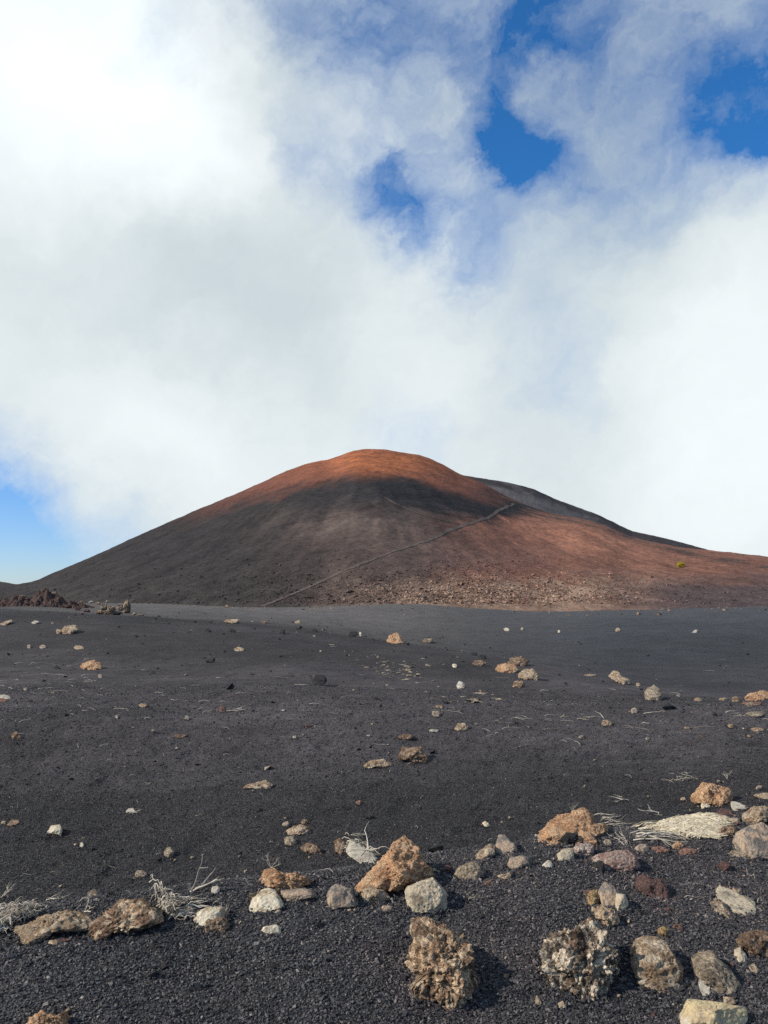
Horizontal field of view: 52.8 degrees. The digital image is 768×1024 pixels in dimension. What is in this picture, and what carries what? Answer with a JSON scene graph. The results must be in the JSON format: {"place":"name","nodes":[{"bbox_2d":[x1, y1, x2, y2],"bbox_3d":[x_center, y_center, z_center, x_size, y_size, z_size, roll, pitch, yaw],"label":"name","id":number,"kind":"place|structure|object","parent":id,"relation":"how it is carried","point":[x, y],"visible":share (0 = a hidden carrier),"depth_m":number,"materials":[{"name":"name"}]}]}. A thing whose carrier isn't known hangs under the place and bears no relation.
{"place":"outdoors","nodes":[
{"label":"outdoors","id":0,"kind":"place"},
{"bbox_2d":[0,582,16,587],"bbox_3d":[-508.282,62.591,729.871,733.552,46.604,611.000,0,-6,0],"label":"hill","id":1,"kind":"structure","parent":0,"point":[3,584],"depth_m":655.85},
{"bbox_2d":[0,603,767,1023],"bbox_3d":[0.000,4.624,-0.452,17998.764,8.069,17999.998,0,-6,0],"label":"ground","id":2,"kind":"structure","parent":0,"point":[676,647],"depth_m":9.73,"materials":[{"name":"gravel"}]},
{"bbox_2d":[7,820,19,825],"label":"stone","id":3,"kind":"object","parent":2,"relation":"on","point":[12,822],"visible":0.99,"depth_m":7.23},
{"bbox_2d":[11,732,22,739],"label":"stone","id":4,"kind":"object","parent":2,"relation":"on","point":[15,735],"visible":1,"depth_m":9.87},
{"bbox_2d":[0,896,44,932],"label":"dry branch","id":5,"kind":"object","parent":2,"relation":"on","point":[10,912],"visible":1,"depth_m":3.47,"materials":[{"name":"grey wood"}]},
{"bbox_2d":[0,590,94,607],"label":"lava heap","id":6,"kind":"object","parent":2,"relation":"on","point":[47,598],"visible":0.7,"depth_m":62.04,"materials":[{"name":"stone"}]},
{"bbox_2d":[26,1010,69,1023],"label":"rock","id":7,"kind":"object","parent":2,"relation":"on","point":[41,1017],"visible":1,"depth_m":2.75,"materials":[{"name":"stone"}]},
{"bbox_2d":[12,909,93,945],"bbox_3d":[-1.441,1.826,3.377,0.402,0.136,0.240,0,-6,0],"label":"rock","id":8,"kind":"object","parent":2,"relation":"on","point":[41,928],"visible":0.92,"depth_m":3.34,"materials":[{"name":"stone"}]},
{"bbox_2d":[47,825,61,835],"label":"stone","id":9,"kind":"object","parent":2,"relation":"on","point":[56,829],"visible":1,"depth_m":6.97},
{"bbox_2d":[45,890,71,901],"bbox_3d":[-2.356,2.728,5.511,0.244,0.083,0.144,5,-8,-43],"label":"dry branch","id":10,"kind":"object","parent":2,"relation":"on","point":[53,898],"visible":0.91,"depth_m":5.53,"materials":[{"name":"grey wood"}]},
{"bbox_2d":[61,625,78,633],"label":"rock","id":11,"kind":"object","parent":2,"relation":"on","point":[70,629],"visible":0.98,"depth_m":23.85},
{"bbox_2d":[80,660,101,669],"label":"rock","id":12,"kind":"object","parent":2,"relation":"on","point":[92,665],"visible":0.93,"depth_m":17.90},
{"bbox_2d":[85,898,163,940],"bbox_3d":[-1.131,1.799,3.384,0.324,0.160,0.301,-4,-7,33],"label":"rock","id":13,"kind":"object","parent":2,"relation":"on","point":[127,916],"visible":0.98,"depth_m":3.35,"materials":[{"name":"stone"}]},
{"bbox_2d":[123,600,130,612],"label":"lava block","id":14,"kind":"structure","parent":2,"relation":"on","point":[126,606],"depth_m":54.45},
{"bbox_2d":[135,870,146,876],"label":"stone","id":15,"kind":"object","parent":2,"relation":"on","point":[140,873],"visible":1,"depth_m":5.90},
{"bbox_2d":[148,874,180,913],"bbox_3d":[-1.012,1.754,3.537,0.083,0.132,0.308,4,-7,-37],"label":"dry branch","id":16,"kind":"object","parent":2,"relation":"on","point":[169,902],"visible":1,"depth_m":3.50,"materials":[{"name":"grey wood"}]},
{"bbox_2d":[164,847,174,856],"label":"stone","id":17,"kind":"object","parent":2,"relation":"on","point":[169,851],"visible":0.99,"depth_m":6.36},
{"bbox_2d":[156,894,211,919],"bbox_3d":[-0.894,1.802,3.543,0.245,0.045,0.242,5,-7,-40],"label":"dry branch","id":18,"kind":"object","parent":2,"relation":"on","point":[187,907],"visible":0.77,"depth_m":3.52,"materials":[{"name":"grey wood"}]},
{"bbox_2d":[189,854,223,892],"bbox_3d":[-0.830,1.753,3.755,0.144,0.159,0.179,-3,-6,29],"label":"dry branch","id":19,"kind":"object","parent":2,"relation":"on","point":[202,885],"visible":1,"depth_m":3.71,"materials":[{"name":"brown wood"}]},
{"bbox_2d":[193,906,224,926],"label":"rock","id":20,"kind":"object","parent":2,"relation":"on","point":[201,916],"visible":0.73,"depth_m":3.42,"materials":[{"name":"stone"}]},
{"bbox_2d":[211,886,219,894],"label":"stone","id":21,"kind":"object","parent":2,"relation":"on","point":[215,890],"visible":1,"depth_m":3.68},
{"bbox_2d":[204,917,229,932],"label":"rock","id":22,"kind":"object","parent":2,"relation":"on","point":[220,924],"visible":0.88,"depth_m":3.37,"materials":[{"name":"stone"}]},
{"bbox_2d":[224,619,239,622],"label":"rock","id":23,"kind":"object","parent":2,"relation":"on","point":[232,621],"visible":0.98,"depth_m":30.70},
{"bbox_2d":[243,779,272,788],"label":"rock","id":24,"kind":"object","parent":2,"relation":"on","point":[261,784],"visible":0.94,"depth_m":8.22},
{"bbox_2d":[249,888,283,912],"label":"rock","id":25,"kind":"object","parent":2,"relation":"on","point":[265,899],"visible":0.94,"depth_m":3.56,"materials":[{"name":"stone"}]},
{"bbox_2d":[261,924,280,933],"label":"stone","id":26,"kind":"object","parent":2,"relation":"on","point":[269,929],"visible":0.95,"depth_m":3.33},
{"bbox_2d":[259,868,311,889],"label":"rock","id":27,"kind":"object","parent":2,"relation":"on","point":[271,878],"visible":0.76,"depth_m":3.73,"materials":[{"name":"stone"}]},
{"bbox_2d":[284,836,296,845],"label":"rock","id":28,"kind":"object","parent":2,"relation":"on","point":[289,839],"visible":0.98,"depth_m":6.50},
{"bbox_2d":[286,824,309,834],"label":"rock","id":29,"kind":"object","parent":2,"relation":"on","point":[299,829],"visible":0.9,"depth_m":6.80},
{"bbox_2d":[281,888,316,900],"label":"rock","id":30,"kind":"object","parent":2,"relation":"on","point":[296,894],"visible":0.94,"depth_m":3.64,"materials":[{"name":"stone"}]},
{"bbox_2d":[300,842,320,852],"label":"rock","id":31,"kind":"object","parent":2,"relation":"on","point":[308,847],"visible":0.94,"depth_m":6.32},
{"bbox_2d":[312,675,326,685],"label":"rock","id":32,"kind":"object","parent":2,"relation":"on","point":[319,680],"visible":0.98,"depth_m":14.83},
{"bbox_2d":[333,838,345,854],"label":"rock","id":33,"kind":"object","parent":2,"relation":"on","point":[338,846],"visible":0.93,"depth_m":6.30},
{"bbox_2d":[326,884,358,909],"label":"rock","id":34,"kind":"object","parent":2,"relation":"on","point":[339,896],"visible":0.79,"depth_m":3.59,"materials":[{"name":"stone"}]},
{"bbox_2d":[337,822,377,858],"bbox_3d":[-0.210,2.623,6.133,0.388,0.219,0.287,4,-7,-37],"label":"dry branch","id":35,"kind":"object","parent":2,"relation":"on","point":[367,845],"visible":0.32,"depth_m":6.19,"materials":[{"name":"grey wood"}]},
{"bbox_2d":[346,840,376,862],"bbox_3d":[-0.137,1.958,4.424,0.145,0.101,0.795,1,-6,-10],"label":"rock","id":36,"kind":"object","parent":2,"relation":"on","point":[354,849],"visible":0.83,"depth_m":4.43,"materials":[{"name":"stone"}]},
{"bbox_2d":[342,832,388,863],"bbox_3d":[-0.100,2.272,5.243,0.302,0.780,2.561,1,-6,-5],"label":"dry branch","id":37,"kind":"object","parent":2,"relation":"on","point":[370,849],"visible":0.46,"depth_m":4.17,"materials":[{"name":"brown wood"}]},
{"bbox_2d":[360,885,389,903],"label":"rock","id":38,"kind":"object","parent":2,"relation":"on","point":[370,893],"visible":0.91,"depth_m":3.65,"materials":[{"name":"stone"}]},
{"bbox_2d":[0,617,756,894],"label":"pale pebbles","id":39,"kind":"object","parent":2,"relation":"on","point":[749,704],"visible":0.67,"depth_m":10.00,"materials":[{"name":"stone"}]},
{"bbox_2d":[363,759,393,768],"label":"rock","id":40,"kind":"object","parent":2,"relation":"on","point":[377,763],"visible":1,"depth_m":8.78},
{"bbox_2d":[0,646,765,902],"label":"twig litter","id":41,"kind":"object","parent":2,"relation":"on","point":[332,751],"visible":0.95,"depth_m":10.77,"materials":[{"name":"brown wood"}]},
{"bbox_2d":[0,705,767,1021],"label":"rock fragments","id":42,"kind":"object","parent":2,"relation":"on","point":[585,892],"visible":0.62,"depth_m":3.58,"materials":[{"name":"stone"}]},
{"bbox_2d":[3,609,767,1016],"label":"clinker pebbles","id":43,"kind":"object","parent":2,"relation":"on","point":[599,865],"visible":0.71,"depth_m":6.74,"materials":[{"name":"stone"}]},
{"bbox_2d":[381,905,391,910],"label":"stone","id":44,"kind":"object","parent":2,"relation":"on","point":[386,908],"visible":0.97,"depth_m":3.56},
{"bbox_2d":[12,711,767,1020],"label":"rock fragments","id":45,"kind":"object","parent":2,"relation":"on","point":[728,1000],"visible":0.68,"depth_m":3.50,"materials":[{"name":"stone"}]},
{"bbox_2d":[354,835,432,892],"bbox_3d":[0.041,1.798,3.850,0.299,0.247,0.447,-5,-8,42],"label":"rock","id":46,"kind":"object","parent":2,"relation":"on","point":[399,865],"visible":0.89,"depth_m":3.80,"materials":[{"name":"stone"}]},
{"bbox_2d":[387,633,403,643],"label":"rock","id":47,"kind":"object","parent":2,"relation":"on","point":[395,638],"visible":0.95,"depth_m":28.77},
{"bbox_2d":[398,734,413,739],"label":"rock","id":48,"kind":"object","parent":2,"relation":"on","point":[406,736],"visible":1,"depth_m":9.78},
{"bbox_2d":[398,746,427,762],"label":"rock","id":49,"kind":"object","parent":2,"relation":"on","point":[415,754],"visible":0.94,"depth_m":8.96,"materials":[{"name":"stone"}]},
{"bbox_2d":[329,644,501,710],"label":"rock chips","id":50,"kind":"object","parent":2,"relation":"on","point":[472,700],"visible":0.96,"depth_m":17.14,"materials":[{"name":"stone"}]},
{"bbox_2d":[404,877,447,913],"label":"rock","id":51,"kind":"object","parent":2,"relation":"on","point":[428,895],"visible":0.83,"depth_m":3.61,"materials":[{"name":"stone"}]},
{"bbox_2d":[404,916,478,1011],"bbox_3d":[0.230,1.819,3.086,0.296,0.295,0.436,0,-6,0],"label":"rock","id":52,"kind":"object","parent":2,"relation":"on","point":[440,961],"visible":0.94,"depth_m":3.00,"materials":[{"name":"stone"}]},
{"bbox_2d":[443,865,451,872],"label":"stone","id":53,"kind":"object","parent":2,"relation":"on","point":[447,868],"visible":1,"depth_m":3.99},
{"bbox_2d":[135,603,767,617],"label":"foot stones","id":54,"kind":"object","parent":2,"relation":"on","point":[711,608],"visible":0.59,"depth_m":102.23,"materials":[{"name":"stone"}]},
{"bbox_2d":[454,723,468,730],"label":"rock","id":55,"kind":"object","parent":2,"relation":"on","point":[461,726],"visible":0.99,"depth_m":10.21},
{"bbox_2d":[454,862,485,879],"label":"rock","id":56,"kind":"object","parent":2,"relation":"on","point":[474,870],"visible":0.88,"depth_m":3.92,"materials":[{"name":"stone"}]},
{"bbox_2d":[472,660,486,665],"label":"rock","id":57,"kind":"object","parent":2,"relation":"on","point":[479,662],"visible":0.97,"depth_m":20.04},
{"bbox_2d":[475,843,495,859],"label":"rock","id":58,"kind":"object","parent":2,"relation":"on","point":[488,850],"visible":0.89,"depth_m":4.17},
{"bbox_2d":[497,872,510,879],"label":"stone","id":59,"kind":"object","parent":2,"relation":"on","point":[506,876],"visible":1,"depth_m":3.91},
{"bbox_2d":[495,834,516,853],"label":"rock","id":60,"kind":"object","parent":2,"relation":"on","point":[504,844],"visible":0.83,"depth_m":4.27,"materials":[{"name":"stone"}]},
{"bbox_2d":[495,663,518,672],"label":"rock","id":61,"kind":"object","parent":2,"relation":"on","point":[508,668],"visible":1,"depth_m":18.85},
{"bbox_2d":[507,656,528,665],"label":"rock","id":62,"kind":"object","parent":2,"relation":"on","point":[520,661],"visible":0.87,"depth_m":21.23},
{"bbox_2d":[512,680,524,687],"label":"stone","id":63,"kind":"object","parent":2,"relation":"on","point":[518,684],"visible":0.98,"depth_m":15.18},
{"bbox_2d":[507,856,531,868],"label":"rock","id":64,"kind":"object","parent":2,"relation":"on","point":[518,862],"visible":0.94,"depth_m":4.03,"materials":[{"name":"stone"}]},
{"bbox_2d":[518,668,537,679],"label":"rock","id":65,"kind":"object","parent":2,"relation":"on","point":[529,674],"visible":0.91,"depth_m":17.36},
{"bbox_2d":[542,860,552,866],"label":"stone","id":66,"kind":"object","parent":2,"relation":"on","point":[547,863],"visible":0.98,"depth_m":4.04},
{"bbox_2d":[557,848,573,861],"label":"rock","id":67,"kind":"object","parent":2,"relation":"on","point":[566,854],"visible":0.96,"depth_m":4.13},
{"bbox_2d":[558,832,578,844],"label":"rock","id":68,"kind":"object","parent":2,"relation":"on","point":[568,838],"visible":0.98,"depth_m":4.38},
{"bbox_2d":[538,807,608,847],"bbox_3d":[1.130,1.900,4.612,0.371,0.146,0.762,-3,-6,27],"label":"rock","id":69,"kind":"object","parent":2,"relation":"on","point":[582,824],"visible":0.72,"depth_m":4.57,"materials":[{"name":"stone"}]},
{"bbox_2d":[540,917,620,1002],"bbox_3d":[0.802,1.808,3.138,0.305,0.319,0.400,-3,-6,25],"label":"rock","id":70,"kind":"object","parent":2,"relation":"on","point":[582,958],"visible":0.93,"depth_m":3.03,"materials":[{"name":"stone"}]},
{"bbox_2d":[573,843,595,855],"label":"rock","id":71,"kind":"object","parent":2,"relation":"on","point":[588,849],"visible":0.98,"depth_m":4.24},
{"bbox_2d":[586,889,599,905],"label":"rock","id":72,"kind":"object","parent":2,"relation":"on","point":[593,897],"visible":0.86,"depth_m":3.67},
{"bbox_2d":[594,904,619,925],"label":"rock","id":73,"kind":"object","parent":2,"relation":"on","point":[605,915],"visible":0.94,"depth_m":3.48,"materials":[{"name":"stone"}]},
{"bbox_2d":[602,720,611,725],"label":"stone","id":74,"kind":"object","parent":2,"relation":"on","point":[606,722],"visible":1,"depth_m":10.40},
{"bbox_2d":[598,882,616,905],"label":"rock","id":75,"kind":"object","parent":2,"relation":"on","point":[607,891],"visible":0.67,"depth_m":3.67,"materials":[{"name":"stone"}]},
{"bbox_2d":[594,813,630,825],"bbox_3d":[1.986,2.654,6.654,0.287,0.070,0.379,0,-6,0],"label":"dry branch","id":76,"kind":"object","parent":2,"relation":"on","point":[609,819],"visible":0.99,"depth_m":6.69,"materials":[{"name":"grey wood"}]},
{"bbox_2d":[591,849,640,872],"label":"rock","id":77,"kind":"object","parent":2,"relation":"on","point":[622,860],"visible":0.73,"depth_m":4.09,"materials":[{"name":"stone"}]},
{"bbox_2d":[608,670,630,684],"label":"rock","id":78,"kind":"object","parent":2,"relation":"on","point":[617,676],"visible":0.97,"depth_m":19.92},
{"bbox_2d":[615,893,628,910],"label":"rock","id":79,"kind":"object","parent":2,"relation":"on","point":[621,901],"visible":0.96,"depth_m":3.61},
{"bbox_2d":[635,844,648,851],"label":"stone","id":80,"kind":"object","parent":2,"relation":"on","point":[642,847],"visible":1,"depth_m":4.35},
{"bbox_2d":[634,874,668,900],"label":"rock","id":81,"kind":"object","parent":2,"relation":"on","point":[644,884],"visible":0.92,"depth_m":3.81,"materials":[{"name":"stone"}]},
{"bbox_2d":[644,685,661,699],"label":"boulder","id":82,"kind":"object","parent":2,"relation":"on","point":[653,692],"visible":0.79,"depth_m":14.07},
{"bbox_2d":[630,935,683,993],"bbox_3d":[1.118,1.862,3.143,0.246,0.190,0.277,0,-6,0],"label":"rock","id":83,"kind":"object","parent":2,"relation":"on","point":[656,965],"visible":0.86,"depth_m":3.09,"materials":[{"name":"stone"}]},
{"bbox_2d":[631,820,687,837],"bbox_3d":[1.683,1.948,4.709,0.267,0.068,0.418,0,-6,0],"label":"dry branch","id":84,"kind":"object","parent":2,"relation":"on","point":[651,826],"visible":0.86,"depth_m":4.75,"materials":[{"name":"wood"}]},
{"bbox_2d":[630,827,690,846],"bbox_3d":[1.612,1.895,4.518,0.330,0.055,0.271,0,-6,0],"label":"dry branch","id":85,"kind":"object","parent":2,"relation":"on","point":[649,833],"visible":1,"depth_m":4.52,"materials":[{"name":"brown wood"}]},
{"bbox_2d":[650,846,670,852],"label":"stone","id":86,"kind":"object","parent":2,"relation":"on","point":[660,849],"visible":1,"depth_m":4.37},
{"bbox_2d":[657,926,668,937],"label":"stone","id":87,"kind":"object","parent":2,"relation":"on","point":[663,931],"visible":0.97,"depth_m":3.41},
{"bbox_2d":[672,841,683,849],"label":"stone","id":88,"kind":"object","parent":2,"relation":"on","point":[677,844],"visible":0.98,"depth_m":4.40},
{"bbox_2d":[679,847,696,855],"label":"stone","id":89,"kind":"object","parent":2,"relation":"on","point":[684,850],"visible":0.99,"depth_m":4.35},
{"bbox_2d":[655,812,731,838],"bbox_3d":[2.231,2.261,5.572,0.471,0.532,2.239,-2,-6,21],"label":"rock","id":90,"kind":"object","parent":2,"relation":"on","point":[707,825],"visible":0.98,"depth_m":4.76,"materials":[{"name":"stone"}]},
{"bbox_2d":[698,979,709,998],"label":"rock","id":91,"kind":"object","parent":2,"relation":"on","point":[703,988],"visible":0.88,"depth_m":3.00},
{"bbox_2d":[690,782,733,806],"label":"rock","id":92,"kind":"object","parent":2,"relation":"on","point":[713,794],"visible":0.9,"depth_m":6.95,"materials":[{"name":"stone"}]},
{"bbox_2d":[679,999,747,1023],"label":"rock","id":93,"kind":"object","parent":2,"relation":"on","point":[695,1011],"visible":1,"depth_m":2.80,"materials":[{"name":"stone"}]},
{"bbox_2d":[690,950,741,995],"bbox_3d":[1.334,1.860,3.099,0.175,0.133,0.267,0,-6,0],"label":"rock","id":94,"kind":"object","parent":2,"relation":"on","point":[711,970],"visible":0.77,"depth_m":3.05,"materials":[{"name":"stone"}]},
{"bbox_2d":[710,898,731,917],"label":"rock","id":95,"kind":"object","parent":2,"relation":"on","point":[720,908],"visible":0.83,"depth_m":3.67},
{"bbox_2d":[716,861,731,871],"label":"stone","id":96,"kind":"object","parent":2,"relation":"on","point":[724,866],"visible":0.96,"depth_m":4.15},
{"bbox_2d":[716,808,733,816],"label":"rock","id":97,"kind":"object","parent":2,"relation":"on","point":[723,812],"visible":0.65,"depth_m":5.10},
{"bbox_2d":[718,825,739,836],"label":"rock","id":98,"kind":"object","parent":2,"relation":"on","point":[730,830],"visible":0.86,"depth_m":4.64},
{"bbox_2d":[715,885,755,914],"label":"rock","id":99,"kind":"object","parent":2,"relation":"on","point":[728,896],"visible":0.78,"depth_m":3.76,"materials":[{"name":"stone"}]},
{"bbox_2d":[726,850,748,858],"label":"rock","id":100,"kind":"object","parent":2,"relation":"on","point":[737,853],"visible":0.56,"depth_m":4.33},
{"bbox_2d":[731,801,746,810],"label":"rock","id":101,"kind":"object","parent":2,"relation":"on","point":[735,805],"visible":0.76,"depth_m":6.68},
{"bbox_2d":[734,947,746,962],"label":"rock","id":102,"kind":"object","parent":2,"relation":"on","point":[740,954],"visible":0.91,"depth_m":3.24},
{"bbox_2d":[732,822,767,858],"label":"boulder","id":103,"kind":"object","parent":2,"relation":"on","point":[749,841],"visible":0.79,"depth_m":4.38,"materials":[{"name":"stone"}]},
{"bbox_2d":[735,929,767,959],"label":"rock","id":104,"kind":"object","parent":2,"relation":"on","point":[755,942],"visible":0.88,"depth_m":3.29,"materials":[{"name":"stone"}]},
{"bbox_2d":[749,964,759,972],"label":"stone","id":105,"kind":"object","parent":2,"relation":"on","point":[754,968],"visible":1,"depth_m":3.15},
{"bbox_2d":[742,805,767,824],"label":"boulder","id":106,"kind":"object","parent":2,"relation":"on","point":[754,815],"visible":0.88,"depth_m":4.89,"materials":[{"name":"stone"}]},
{"bbox_2d":[744,711,765,717],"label":"rock","id":107,"kind":"object","parent":2,"relation":"on","point":[758,714],"visible":1,"depth_m":10.50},
{"bbox_2d":[744,690,767,700],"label":"rock","id":108,"kind":"object","parent":2,"relation":"on","point":[759,695],"visible":0.95,"depth_m":29.23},
{"bbox_2d":[753,793,767,798],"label":"rock","id":109,"kind":"object","parent":2,"relation":"on","point":[763,795],"visible":0.98,"depth_m":6.99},
{"bbox_2d":[0,449,767,610],"bbox_3d":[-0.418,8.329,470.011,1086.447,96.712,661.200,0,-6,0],"label":"hill","id":110,"kind":"structure","parent":0,"point":[417,483],"depth_m":264.42,"materials":[{"name":"soil"}]},
{"bbox_2d":[2,492,766,607],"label":"scree","id":111,"kind":"structure","parent":110,"relation":"on","point":[513,597],"depth_m":193.40,"materials":[{"name":"stone"}]},
{"bbox_2d":[260,503,514,605],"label":"footpath","id":112,"kind":"structure","parent":110,"relation":"on","point":[442,533],"depth_m":229.57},
{"bbox_2d":[384,497,458,523],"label":"footpath","id":113,"kind":"structure","parent":110,"relation":"on","point":[419,513],"depth_m":274.66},
{"bbox_2d":[0,0,767,583],"label":"sky","id":114,"kind":"structure","parent":0,"point":[244,244],"materials":[{"name":"white"}]},
{"bbox_2d":[464,475,706,549],"bbox_3d":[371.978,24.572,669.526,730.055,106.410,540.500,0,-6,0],"label":"hill","id":115,"kind":"structure","parent":0,"point":[531,497],"depth_m":612.94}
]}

